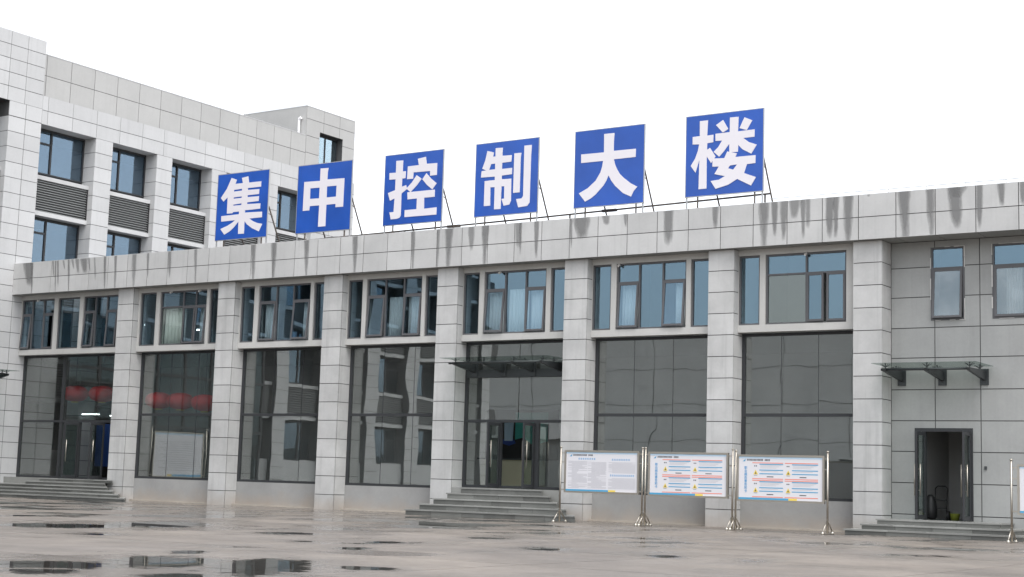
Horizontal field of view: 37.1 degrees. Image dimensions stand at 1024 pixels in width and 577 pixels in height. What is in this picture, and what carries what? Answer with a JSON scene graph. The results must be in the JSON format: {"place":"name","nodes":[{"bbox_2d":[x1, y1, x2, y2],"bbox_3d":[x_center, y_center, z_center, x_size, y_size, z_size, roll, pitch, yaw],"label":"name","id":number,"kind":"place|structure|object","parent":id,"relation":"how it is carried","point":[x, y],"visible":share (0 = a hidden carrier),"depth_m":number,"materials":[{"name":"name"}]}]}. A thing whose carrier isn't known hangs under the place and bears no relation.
{"place":"outdoors","nodes":[
{"label":"outdoors","id":0,"kind":"place"},
{"bbox_2d":[94,424,110,475],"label":"display wall","id":1,"kind":"structure","parent":0,"point":[99,444],"depth_m":61.54,"materials":[{"name":"blue"}]},
{"bbox_2d":[0,496,1023,576],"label":"yard","id":2,"kind":"structure","parent":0,"point":[43,537],"depth_m":24.29,"materials":[{"name":"grey concrete"}]},
{"bbox_2d":[0,477,125,501],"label":"stone steps","id":3,"kind":"structure","parent":2,"relation":"on","point":[71,489],"depth_m":54.83,"materials":[{"name":"stone"}]},
{"bbox_2d":[404,487,574,521],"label":"stone steps","id":4,"kind":"structure","parent":2,"relation":"on","point":[519,504],"depth_m":44.48,"materials":[{"name":"stone"}]},
{"bbox_2d":[12,177,1023,534],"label":"control building","id":5,"kind":"structure","parent":2,"relation":"on","point":[806,319],"depth_m":47.50,"materials":[{"name":"grey"}]},
{"bbox_2d":[19,299,54,349],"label":"window","id":6,"kind":"structure","parent":5,"relation":"in","point":[31,326],"depth_m":58.89,"materials":[{"name":"grey metal"}]},
{"bbox_2d":[56,297,79,348],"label":"window","id":7,"kind":"structure","parent":5,"relation":"in","point":[60,299],"depth_m":58.09,"materials":[{"name":"grey metal"}]},
{"bbox_2d":[60,422,78,477],"bbox_3d":[-16.409,6.005,56.694,0.113,2.050,0.680,-3,-9,35],"label":"door","id":8,"kind":"structure","parent":5,"relation":"in","point":[65,423],"depth_m":56.60,"materials":[{"name":"grey"}]},
{"bbox_2d":[65,358,88,402],"bbox_3d":[-16.754,3.502,58.660,1.000,1.770,1.000,-3,-9,33],"label":"lantern","id":9,"kind":"object","parent":5,"relation":"hanging from","point":[75,394],"visible":0.93,"depth_m":58.24,"materials":[{"name":"red fabric"}]},
{"bbox_2d":[81,364,100,414],"bbox_3d":[-16.814,3.990,61.105,1.000,2.122,0.060,-3,-9,33],"label":"tube lamp","id":10,"kind":"object","parent":5,"relation":"hanging from","point":[97,413],"visible":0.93,"depth_m":60.99,"materials":[{"name":"white plastic"}]},
{"bbox_2d":[87,422,104,478],"bbox_3d":[-15.218,5.941,55.917,0.113,2.050,0.680,-3,-9,31],"label":"door","id":11,"kind":"structure","parent":5,"relation":"in","point":[92,423],"depth_m":55.80,"materials":[{"name":"grey"}]},
{"bbox_2d":[81,295,117,347],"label":"window","id":12,"kind":"structure","parent":5,"relation":"in","point":[94,322],"depth_m":56.92,"materials":[{"name":"grey metal"}]},
{"bbox_2d":[89,356,112,402],"bbox_3d":[-15.501,3.445,57.838,1.000,1.790,1.000,-3,-9,33],"label":"lantern","id":13,"kind":"object","parent":5,"relation":"hanging from","point":[100,394],"visible":0.9,"depth_m":57.41,"materials":[{"name":"red fabric"}]},
{"bbox_2d":[139,292,156,345],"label":"window","id":14,"kind":"structure","parent":5,"relation":"in","point":[143,294],"depth_m":55.65,"materials":[{"name":"grey metal"}]},
{"bbox_2d":[145,355,168,409],"bbox_3d":[-12.956,3.437,56.152,1.000,2.050,1.000,-3,-9,33],"label":"lantern","id":15,"kind":"object","parent":5,"relation":"hanging from","point":[156,400],"visible":0.86,"depth_m":55.70,"materials":[{"name":"red fabric"}]},
{"bbox_2d":[164,308,186,343],"bbox_3d":[-12.107,1.375,54.934,1.021,1.300,0.093,-3,-9,33],"label":"curtain","id":16,"kind":"object","parent":5,"relation":"hanging from","point":[173,325],"visible":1,"depth_m":54.97,"materials":[{"name":"white fabric"}]},
{"bbox_2d":[166,362,192,410],"bbox_3d":[-12.029,3.402,55.542,1.000,2.080,1.000,-3,-9,33],"label":"lantern","id":17,"kind":"object","parent":5,"relation":"hanging from","point":[180,401],"visible":0.93,"depth_m":55.10,"materials":[{"name":"red fabric"}]},
{"bbox_2d":[159,289,206,344],"bbox_3d":[-11.742,1.040,54.457,2.320,1.945,0.196,-3,-9,33],"label":"window","id":18,"kind":"structure","parent":5,"relation":"in","point":[195,312],"depth_m":54.32,"materials":[{"name":"grey metal"}]},
{"bbox_2d":[191,353,212,412],"bbox_3d":[-11.002,3.381,54.864,1.000,2.150,1.000,-3,-9,33],"label":"lantern","id":19,"kind":"object","parent":5,"relation":"hanging from","point":[203,403],"visible":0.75,"depth_m":54.39,"materials":[{"name":"red fabric"}]},
{"bbox_2d":[199,308,205,342],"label":"curtain","id":20,"kind":"object","parent":5,"relation":"hanging from","point":[201,322],"visible":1,"depth_m":54.21,"materials":[{"name":"grey fabric"}]},
{"bbox_2d":[208,289,218,343],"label":"window","id":21,"kind":"structure","parent":5,"relation":"in","point":[212,290],"depth_m":53.75,"materials":[{"name":"grey metal"}]},
{"bbox_2d":[239,286,254,342],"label":"window","id":22,"kind":"structure","parent":5,"relation":"in","point":[243,288],"depth_m":52.93,"materials":[{"name":"grey metal"}]},
{"bbox_2d":[215,169,279,246],"bbox_3d":[-9.216,-2.384,54.206,2.468,3.363,1.183,-3,-9,33],"label":"roof sign","id":23,"kind":"object","parent":5,"relation":"on","point":[243,209],"visible":0.94,"depth_m":53.74,"materials":[{"name":"plastic"}]},
{"bbox_2d":[264,304,279,340],"bbox_3d":[-8.256,1.178,52.410,0.635,1.280,0.093,-3,-9,33],"label":"curtain","id":24,"kind":"object","parent":5,"relation":"hanging from","point":[269,319],"visible":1,"depth_m":52.46,"materials":[{"name":"grey fabric"}]},
{"bbox_2d":[257,283,310,341],"bbox_3d":[-7.741,0.824,51.823,2.330,1.945,0.219,-3,-9,33],"label":"window","id":25,"kind":"structure","parent":5,"relation":"in","point":[276,303],"depth_m":51.97,"materials":[{"name":"grey metal"}]},
{"bbox_2d":[303,302,309,338],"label":"curtain","id":26,"kind":"object","parent":5,"relation":"hanging from","point":[305,314],"visible":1,"depth_m":51.58,"materials":[{"name":"white fabric"}]},
{"bbox_2d":[313,282,323,339],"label":"window","id":27,"kind":"structure","parent":5,"relation":"in","point":[316,284],"depth_m":51.13,"materials":[{"name":"grey metal"}]},
{"bbox_2d":[295,160,362,240],"bbox_3d":[-6.078,-2.545,52.150,2.418,3.348,1.183,-3,-9,33],"label":"roof sign","id":28,"kind":"object","parent":5,"relation":"on","point":[325,200],"visible":0.9,"depth_m":51.69,"materials":[{"name":"plastic"}]},
{"bbox_2d":[347,280,362,338],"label":"window","id":29,"kind":"structure","parent":5,"relation":"in","point":[351,281],"depth_m":50.28,"materials":[{"name":"grey metal"}]},
{"bbox_2d":[365,276,421,337],"bbox_3d":[-3.807,0.615,49.260,2.250,1.945,0.196,-3,-9,33],"label":"window","id":30,"kind":"structure","parent":5,"relation":"in","point":[385,297],"depth_m":49.40,"materials":[{"name":"grey metal"}]},
{"bbox_2d":[388,297,406,335],"bbox_3d":[-3.690,0.924,49.421,0.701,1.301,0.093,-3,-9,33],"label":"curtain","id":31,"kind":"object","parent":5,"relation":"hanging from","point":[395,316],"visible":1,"depth_m":49.46,"materials":[{"name":"white fabric"}]},
{"bbox_2d":[408,297,420,334],"bbox_3d":[-3.064,0.900,49.010,0.600,1.280,0.092,-3,-9,33],"label":"curtain","id":32,"kind":"object","parent":5,"relation":"hanging from","point":[413,313],"visible":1,"depth_m":49.08,"materials":[{"name":"white fabric"}]},
{"bbox_2d":[382,149,453,233],"bbox_3d":[-2.918,-2.717,50.078,2.403,3.353,1.188,-3,-9,33],"label":"roof sign","id":33,"kind":"object","parent":5,"relation":"on","point":[414,190],"visible":0.95,"depth_m":49.62,"materials":[{"name":"plastic"}]},
{"bbox_2d":[425,275,437,335],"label":"window","id":34,"kind":"structure","parent":5,"relation":"in","point":[428,277],"depth_m":48.57,"materials":[{"name":"grey metal"}]},
{"bbox_2d":[463,273,479,334],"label":"window","id":35,"kind":"structure","parent":5,"relation":"in","point":[465,277],"depth_m":47.74,"materials":[{"name":"grey metal"}]},
{"bbox_2d":[485,422,500,486],"bbox_3d":[-0.550,5.048,46.345,0.113,1.950,0.640,-3,-9,35],"label":"door","id":36,"kind":"structure","parent":5,"relation":"in","point":[487,484],"depth_m":46.23,"materials":[{"name":"grey"}]},
{"bbox_2d":[489,292,507,332],"bbox_3d":[-0.411,0.757,47.271,0.650,1.280,0.093,-3,-9,33],"label":"curtain","id":37,"kind":"object","parent":5,"relation":"hanging from","point":[495,310],"visible":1,"depth_m":47.33,"materials":[{"name":"white fabric"}]},
{"bbox_2d":[448,356,562,376],"bbox_3d":[-0.239,2.343,46.034,3.850,0.492,1.347,-3,-9,33],"label":"glass canopy","id":38,"kind":"object","parent":5,"relation":"attached to","point":[529,365],"visible":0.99,"depth_m":46.10,"materials":[{"name":"grey"}]},
{"bbox_2d":[474,137,548,225],"bbox_3d":[0.127,-2.893,48.086,2.388,3.378,1.186,-3,-9,33],"label":"roof sign","id":39,"kind":"object","parent":5,"relation":"on","point":[507,180],"visible":0.91,"depth_m":47.63,"materials":[{"name":"plastic"}]},
{"bbox_2d":[477,458,548,489],"bbox_3d":[0.012,6.144,50.079,2.400,1.125,0.660,-3,-9,33],"label":"reception desk","id":40,"kind":"object","parent":5,"relation":"on","point":[511,471],"visible":0.48,"depth_m":49.77,"materials":[{"name":"beige"}]},
{"bbox_2d":[483,268,546,333],"bbox_3d":[0.089,0.404,46.694,2.270,1.945,0.219,-3,-9,33],"label":"window","id":41,"kind":"structure","parent":5,"relation":"in","point":[505,290],"depth_m":46.82,"materials":[{"name":"grey glass"}]},
{"bbox_2d":[509,289,529,331],"bbox_3d":[0.214,0.689,46.866,0.715,1.350,0.093,-3,-9,33],"label":"curtain","id":42,"kind":"object","parent":5,"relation":"hanging from","point":[516,309],"visible":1,"depth_m":46.89,"materials":[{"name":"white fabric"}]},
{"bbox_2d":[485,410,559,459],"bbox_3d":[0.343,5.133,53.590,3.000,1.750,0.095,-3,-9,33],"label":"wall picture","id":43,"kind":"object","parent":5,"relation":"attached to","point":[513,439],"depth_m":53.52,"materials":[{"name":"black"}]},
{"bbox_2d":[521,422,534,487],"bbox_3d":[0.491,4.992,45.664,0.182,1.950,0.641,-3,-9,33],"label":"door","id":44,"kind":"structure","parent":5,"relation":"in","point":[523,485],"depth_m":45.52,"materials":[{"name":"grey"}]},
{"bbox_2d":[531,290,544,328],"bbox_3d":[0.844,0.690,46.449,0.657,1.280,0.093,-3,-9,33],"label":"curtain","id":45,"kind":"object","parent":5,"relation":"hanging from","point":[536,307],"visible":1,"depth_m":46.50,"materials":[{"name":"white fabric"}]},
{"bbox_2d":[309,193,769,239],"bbox_3d":[-1.128,-1.709,48.936,20.251,1.146,0.080,-3,-9,33],"label":"roof rail","id":46,"kind":"object","parent":5,"relation":"on","point":[570,214],"visible":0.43,"depth_m":47.07,"materials":[{"name":"grey metal"}]},
{"bbox_2d":[550,267,564,331],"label":"window","id":47,"kind":"structure","parent":5,"relation":"in","point":[553,269],"depth_m":45.99,"materials":[{"name":"grey metal"}]},
{"bbox_2d":[592,265,610,329],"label":"window","id":48,"kind":"structure","parent":5,"relation":"in","point":[594,268],"depth_m":45.17,"materials":[{"name":"grey metal"}]},
{"bbox_2d":[573,123,654,217],"bbox_3d":[3.203,-3.072,46.074,2.418,3.408,1.183,-3,-9,33],"label":"roof sign","id":49,"kind":"object","parent":5,"relation":"on","point":[609,167],"visible":0.91,"depth_m":45.63,"materials":[{"name":"plastic"}]},
{"bbox_2d":[622,285,637,327],"bbox_3d":[3.513,0.537,44.703,0.600,1.300,0.093,-3,-9,33],"label":"curtain","id":50,"kind":"object","parent":5,"relation":"hanging from","point":[628,305],"visible":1,"depth_m":44.75,"materials":[{"name":"fabric"}]},
{"bbox_2d":[616,260,685,329],"bbox_3d":[4.021,0.193,44.118,2.280,1.945,0.219,-3,-9,33],"label":"window","id":51,"kind":"structure","parent":5,"relation":"in","point":[638,284],"depth_m":44.23,"materials":[{"name":"grey glass"}]},
{"bbox_2d":[676,283,684,325],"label":"curtain","id":52,"kind":"object","parent":5,"relation":"hanging from","point":[679,289],"visible":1,"depth_m":43.85,"materials":[{"name":"white fabric"}]},
{"bbox_2d":[691,259,708,326],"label":"window","id":53,"kind":"structure","parent":5,"relation":"in","point":[693,260],"depth_m":43.41,"materials":[{"name":"grey metal"}]},
{"bbox_2d":[685,108,772,208],"bbox_3d":[6.361,-3.269,44.007,2.458,3.463,1.188,-3,-9,33],"label":"roof sign","id":54,"kind":"object","parent":5,"relation":"on","point":[724,153],"visible":0.93,"depth_m":43.56,"materials":[{"name":"plastic"}]},
{"bbox_2d":[739,255,759,324],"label":"window","id":55,"kind":"structure","parent":5,"relation":"in","point":[742,257],"depth_m":42.56,"materials":[{"name":"grey metal"}]},
{"bbox_2d":[766,250,845,323],"bbox_3d":[7.997,-0.019,41.528,2.340,1.945,0.195,-3,-9,33],"label":"window","id":56,"kind":"structure","parent":5,"relation":"in","point":[807,274],"depth_m":41.37,"materials":[{"name":"grey glass"}]},
{"bbox_2d":[914,431,925,518],"bbox_3d":[10.490,4.797,39.185,0.181,2.230,0.661,-3,-9,33],"label":"door","id":57,"kind":"structure","parent":5,"relation":"in","point":[917,433],"depth_m":39.03,"materials":[{"name":"grey"}]},
{"bbox_2d":[927,494,936,518],"bbox_3d":[11.002,5.739,40.108,0.360,0.640,0.351,-3,-9,33],"label":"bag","id":58,"kind":"object","parent":5,"relation":"on","point":[931,508],"visible":0.77,"depth_m":39.96,"materials":[{"name":"black plastic"}]},
{"bbox_2d":[880,362,988,385],"bbox_3d":[10.722,2.176,38.914,2.680,0.492,1.547,-3,-9,33],"label":"glass canopy","id":59,"kind":"object","parent":5,"relation":"attached to","point":[939,373],"visible":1,"depth_m":38.90,"materials":[{"name":"grey"}]},
{"bbox_2d":[930,486,950,520],"bbox_3d":[11.240,5.636,40.114,0.500,0.906,0.406,-3,-9,33],"label":"hand truck","id":60,"kind":"object","parent":5,"relation":"on","point":[948,518],"visible":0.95,"depth_m":40.10,"materials":[{"name":"black metal"}]},
{"bbox_2d":[931,246,964,320],"bbox_3d":[11.342,-0.138,39.749,0.890,1.930,0.218,-3,-9,33],"label":"window","id":61,"kind":"structure","parent":5,"relation":"in","point":[958,268],"depth_m":39.72,"materials":[{"name":"grey metal"}]},
{"bbox_2d":[950,511,959,520],"bbox_3d":[11.579,5.939,39.877,0.270,0.264,0.270,-3,-9,33],"label":"bucket","id":62,"kind":"object","parent":5,"relation":"on","point":[954,517],"visible":1,"depth_m":39.78,"materials":[{"name":"yellow"}]},
{"bbox_2d":[961,431,970,520],"bbox_3d":[11.492,4.743,38.528,0.182,2.230,0.661,-3,-9,33],"label":"door","id":63,"kind":"structure","parent":5,"relation":"in","point":[965,518],"depth_m":38.37,"materials":[{"name":"grey"}]},
{"bbox_2d":[992,243,1023,318],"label":"window","id":64,"kind":"structure","parent":5,"relation":"in","point":[1015,265],"depth_m":39.01,"materials":[{"name":"grey metal"}]},
{"bbox_2d":[1007,267,1022,313],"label":"curtain","id":65,"kind":"object","parent":5,"relation":"hanging from","point":[1014,290],"visible":1,"depth_m":39.08,"materials":[{"name":"white fabric"}]},
{"bbox_2d":[551,446,648,525],"bbox_3d":[2.389,5.308,41.167,2.641,2.076,0.731,-3,-9,33],"label":"notice board","id":66,"kind":"object","parent":2,"relation":"on","point":[601,472],"visible":1,"depth_m":41.18,"materials":[{"name":"silver metal"}]},
{"bbox_2d":[637,447,738,529],"bbox_3d":[4.585,5.191,39.729,2.626,2.076,0.731,-3,-9,33],"label":"notice board","id":67,"kind":"object","parent":2,"relation":"on","point":[691,474],"visible":1,"depth_m":39.75,"materials":[{"name":"silver metal"}]},
{"bbox_2d":[728,450,833,534],"bbox_3d":[6.751,5.089,38.308,2.571,2.046,0.731,-3,-9,33],"label":"notice board","id":68,"kind":"object","parent":2,"relation":"on","point":[783,478],"visible":1,"depth_m":38.33,"materials":[{"name":"silver metal"}]},
{"bbox_2d":[843,518,1023,541],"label":"stone steps","id":69,"kind":"structure","parent":2,"relation":"on","point":[943,529],"depth_m":37.62,"materials":[{"name":"stone"}]},
{"bbox_2d":[1006,459,1023,542],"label":"notice board","id":70,"kind":"object","parent":2,"relation":"on","point":[1020,488],"visible":1,"depth_m":35.10,"materials":[{"name":"silver metal"}]},
{"bbox_2d":[0,0,1023,234],"label":"sky","id":71,"kind":"structure","parent":0,"point":[855,95],"materials":[{"name":"white"}]},
{"label":"ground","id":72,"kind":"structure","parent":0,"visible":0},
{"bbox_2d":[0,27,355,482],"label":"office wing","id":73,"kind":"structure","parent":72,"relation":"on","point":[95,162],"depth_m":63.88,"materials":[{"name":"white tile"}]},
{"bbox_2d":[0,370,8,378],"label":"glass canopy","id":74,"kind":"object","parent":73,"relation":"attached to","point":[2,375],"visible":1,"depth_m":57.35,"materials":[{"name":"grey"}]},
{"bbox_2d":[34,217,78,261],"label":"window","id":75,"kind":"structure","parent":73,"relation":"in","point":[45,221],"depth_m":61.34,"materials":[{"name":"grey"}]},
{"bbox_2d":[38,128,84,183],"bbox_3d":[-18.521,-5.420,61.947,0.090,1.850,2.814,-3,-9,33],"label":"window","id":76,"kind":"structure","parent":73,"relation":"in","point":[44,130],"depth_m":62.00,"materials":[{"name":"grey"}]},
{"bbox_2d":[107,232,140,255],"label":"window","id":77,"kind":"structure","parent":73,"relation":"in","point":[110,233],"depth_m":64.42,"materials":[{"name":"grey"}]},
{"bbox_2d":[110,147,145,197],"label":"window","id":78,"kind":"structure","parent":73,"relation":"in","point":[119,150],"depth_m":64.98,"materials":[{"name":"grey"}]},
{"bbox_2d":[167,244,191,250],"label":"window","id":79,"kind":"structure","parent":73,"relation":"in","point":[172,246],"depth_m":67.28,"materials":[{"name":"grey"}]},
{"bbox_2d":[170,162,201,209],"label":"window","id":80,"kind":"structure","parent":73,"relation":"in","point":[183,166],"depth_m":67.80,"materials":[{"name":"grey"}]},
{"bbox_2d":[276,190,296,232],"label":"window","id":81,"kind":"structure","parent":73,"relation":"in","point":[280,192],"depth_m":73.13,"materials":[{"name":"grey"}]}
]}

